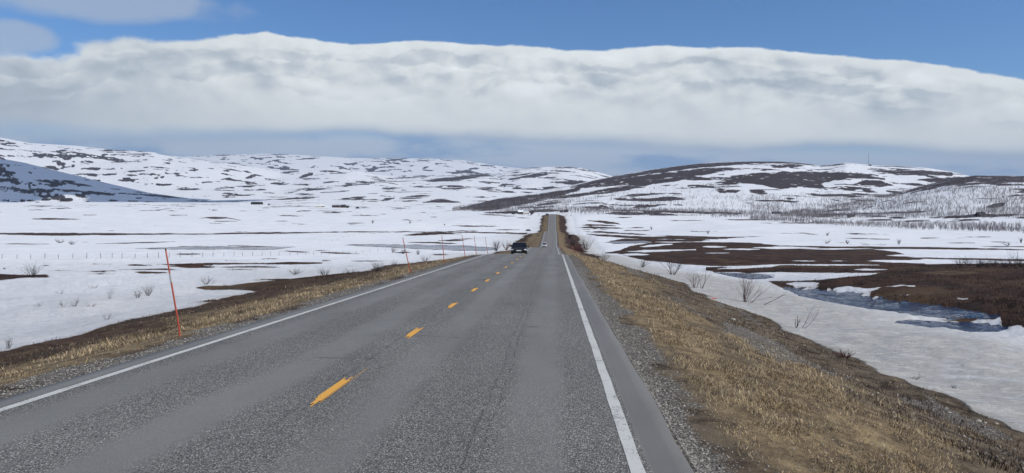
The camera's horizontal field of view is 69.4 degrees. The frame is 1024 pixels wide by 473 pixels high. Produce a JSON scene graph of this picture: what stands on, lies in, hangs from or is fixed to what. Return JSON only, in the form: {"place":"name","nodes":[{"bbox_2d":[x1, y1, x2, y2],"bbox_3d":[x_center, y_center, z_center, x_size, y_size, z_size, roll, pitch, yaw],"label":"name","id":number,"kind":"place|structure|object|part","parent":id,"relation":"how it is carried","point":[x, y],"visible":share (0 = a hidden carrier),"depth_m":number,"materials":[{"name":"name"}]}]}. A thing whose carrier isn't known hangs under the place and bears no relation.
{"place":"outdoors","nodes":[
{"label":"outdoors","id":0,"kind":"place"},
{"bbox_2d":[0,214,693,472],"bbox_3d":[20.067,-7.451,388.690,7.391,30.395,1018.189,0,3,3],"label":"road","id":1,"kind":"structure","parent":0,"point":[505,363],"depth_m":8.21,"materials":[{"name":"grey asphalt"}]},
{"bbox_2d":[509,242,528,253],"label":"oncoming car","id":2,"kind":"object","parent":1,"relation":"on","point":[519,247],"visible":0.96,"depth_m":84.12,"materials":[{"name":"black paint"}]},
{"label":"windows","id":3,"kind":"part","parent":2,"relation":"part of","materials":[{"name":"black glass"}]},
{"bbox_2d":[0,137,1023,472],"bbox_3d":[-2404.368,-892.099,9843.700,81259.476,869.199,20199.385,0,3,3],"label":"ground","id":4,"kind":"structure","parent":0,"point":[134,211],"depth_m":163.04,"materials":[{"name":"white snow"}]},
{"bbox_2d":[21,264,44,275],"bbox_3d":[-36.295,2.360,55.957,2.239,1.419,1.560,-1,3,-19],"label":"bare bush","id":5,"kind":"object","parent":4,"relation":"on","point":[33,273],"visible":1,"depth_m":56.07,"materials":[{"name":"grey plant"}]},
{"bbox_2d":[60,198,72,200],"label":"cabin","id":6,"kind":"object","parent":4,"relation":"on","point":[66,199],"visible":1,"depth_m":2431.61,"materials":[{"name":"grey wood"}]},
{"bbox_2d":[138,284,153,295],"bbox_3d":[-17.076,2.374,34.392,0.938,0.851,1.109,2,4,38],"label":"bare bush","id":7,"kind":"object","parent":4,"relation":"on","point":[148,291],"visible":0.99,"depth_m":34.48,"materials":[{"name":"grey plant"}]},
{"bbox_2d":[165,248,180,335],"bbox_3d":[-6.166,1.092,13.460,0.286,1.754,0.037,0,3,7],"label":"snow stake","id":8,"kind":"object","parent":4,"relation":"on","point":[170,277],"visible":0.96,"depth_m":13.45,"materials":[{"name":"red plastic"}]},
{"bbox_2d":[41,248,391,258],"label":"wire fence","id":9,"kind":"object","parent":4,"relation":"on","point":[202,255],"visible":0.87,"depth_m":146.81,"materials":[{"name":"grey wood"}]},
{"bbox_2d":[251,202,262,204],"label":"farm building","id":10,"kind":"structure","parent":4,"relation":"on","point":[256,203],"depth_m":1845.09,"materials":[{"name":"grey wood"}]},
{"bbox_2d":[316,266,330,275],"bbox_3d":[-12.743,2.281,50.038,1.188,0.778,1.196,-1,3,-21],"label":"bare bush","id":11,"kind":"object","parent":4,"relation":"on","point":[323,271],"visible":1,"depth_m":49.94,"materials":[{"name":"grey plant"}]},
{"bbox_2d":[372,262,384,270],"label":"bare bush","id":12,"kind":"object","parent":4,"relation":"on","point":[377,266],"visible":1,"depth_m":51.72,"materials":[{"name":"brown plant"}]},
{"bbox_2d":[403,239,410,272],"bbox_3d":[-4.831,0.950,33.935,0.387,1.788,0.046,0,3,6],"label":"snow stake","id":13,"kind":"object","parent":4,"relation":"on","point":[406,256],"visible":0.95,"depth_m":33.92,"materials":[{"name":"red plastic"}]},
{"bbox_2d":[490,239,502,250],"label":"bare bush","id":14,"kind":"object","parent":4,"relation":"on","point":[496,245],"visible":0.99,"depth_m":289.19,"materials":[{"name":"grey plant"}]},
{"bbox_2d":[0,254,1020,472],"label":"dry grass","id":15,"kind":"structure","parent":4,"relation":"on","point":[792,377],"depth_m":10.36,"materials":[{"name":"brown plant"}]},
{"bbox_2d":[0,266,1023,472],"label":"gravel","id":16,"kind":"structure","parent":4,"relation":"on","point":[686,451],"depth_m":9.64,"materials":[{"name":"gravel"}]},
{"bbox_2d":[0,260,1023,472],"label":"scrub","id":17,"kind":"object","parent":4,"relation":"on","point":[994,458],"visible":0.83,"depth_m":14.39,"materials":[{"name":"brown plant"}]},
{"bbox_2d":[579,239,594,249],"bbox_3d":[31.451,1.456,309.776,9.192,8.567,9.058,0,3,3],"label":"bare bush","id":18,"kind":"object","parent":4,"relation":"on","point":[586,244],"visible":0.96,"depth_m":309.08,"materials":[{"name":"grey plant"}]},
{"bbox_2d":[197,260,1023,324],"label":"heath","id":19,"kind":"object","parent":4,"relation":"on","point":[983,295],"visible":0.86,"depth_m":49.58,"materials":[{"name":"brown plant"}]},
{"bbox_2d":[655,241,685,274],"bbox_3d":[14.029,1.726,63.641,2.624,3.227,3.701,-1,3,-17],"label":"bare bush","id":20,"kind":"object","parent":4,"relation":"on","point":[673,263],"visible":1,"depth_m":63.80,"materials":[{"name":"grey plant"}]},
{"bbox_2d":[686,267,700,287],"bbox_3d":[11.782,2.490,47.315,1.534,1.643,1.341,1,3,26],"label":"bare bush","id":21,"kind":"object","parent":4,"relation":"on","point":[693,279],"visible":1,"depth_m":47.27,"materials":[{"name":"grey plant"}]},
{"bbox_2d":[452,180,1023,228],"bbox_3d":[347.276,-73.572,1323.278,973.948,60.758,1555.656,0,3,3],"label":"birch wood","id":22,"kind":"object","parent":4,"relation":"on","point":[796,212],"visible":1,"depth_m":902.87,"materials":[{"name":"brown plant"}]},
{"bbox_2d":[736,260,762,301],"bbox_3d":[12.086,2.166,37.710,2.562,2.444,2.433,0,3,3],"label":"bare bush","id":23,"kind":"object","parent":4,"relation":"on","point":[744,292],"visible":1,"depth_m":37.71,"materials":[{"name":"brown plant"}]},
{"bbox_2d":[748,280,793,302],"bbox_3d":[12.801,2.259,37.257,2.399,2.332,1.687,-1,3,-23],"label":"bare bush","id":24,"kind":"object","parent":4,"relation":"on","point":[763,292],"visible":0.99,"depth_m":37.46,"materials":[{"name":"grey plant"}]},
{"bbox_2d":[833,347,856,358],"bbox_3d":[9.263,3.190,20.594,0.761,0.449,0.757,2,3,30],"label":"bare bush","id":25,"kind":"object","parent":4,"relation":"on","point":[845,353],"visible":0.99,"depth_m":20.59,"materials":[{"name":"brown plant"}]},
{"bbox_2d":[722,313,1023,468],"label":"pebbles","id":26,"kind":"object","parent":4,"relation":"on","point":[894,403],"visible":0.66,"depth_m":12.21,"materials":[{"name":"grey stone"}]},
{"bbox_2d":[894,319,1008,331],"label":"meltwater pool","id":27,"kind":"structure","parent":4,"relation":"on","point":[973,326],"depth_m":32.50,"materials":[{"name":"blue liquid"}]},
{"bbox_2d":[963,255,974,265],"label":"heath scrub","id":28,"kind":"object","parent":4,"relation":"on","point":[967,262],"visible":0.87,"depth_m":108.61,"materials":[{"name":"brown plant"}]},
{"bbox_2d":[970,253,986,266],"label":"heath scrub","id":29,"kind":"object","parent":4,"relation":"on","point":[979,264],"visible":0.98,"depth_m":93.70,"materials":[{"name":"brown plant"}]},
{"bbox_2d":[975,211,986,216],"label":"cabin","id":30,"kind":"object","parent":4,"relation":"on","point":[977,214],"visible":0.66,"depth_m":682.97,"materials":[{"name":"black wood"}]},
{"bbox_2d":[995,256,1014,266],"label":"heath scrub","id":31,"kind":"object","parent":4,"relation":"on","point":[1004,261],"visible":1,"depth_m":92.63,"materials":[{"name":"brown plant"}]},
{"bbox_2d":[1015,257,1023,266],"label":"heath scrub","id":32,"kind":"object","parent":4,"relation":"on","point":[1019,262],"visible":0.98,"depth_m":93.25,"materials":[{"name":"brown plant"}]},
{"bbox_2d":[0,0,1023,175],"label":"sky","id":33,"kind":"structure","parent":0,"point":[609,87],"materials":[{"name":"white"}]},
{"bbox_2d":[713,272,773,278],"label":"stream","id":34,"kind":"structure","parent":0,"point":[756,276],"depth_m":79.53,"materials":[{"name":"blue liquid"}]},
{"bbox_2d":[781,287,999,321],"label":"stream","id":35,"kind":"structure","parent":0,"point":[851,298],"depth_m":42.00,"materials":[{"name":"blue liquid"}]}
]}

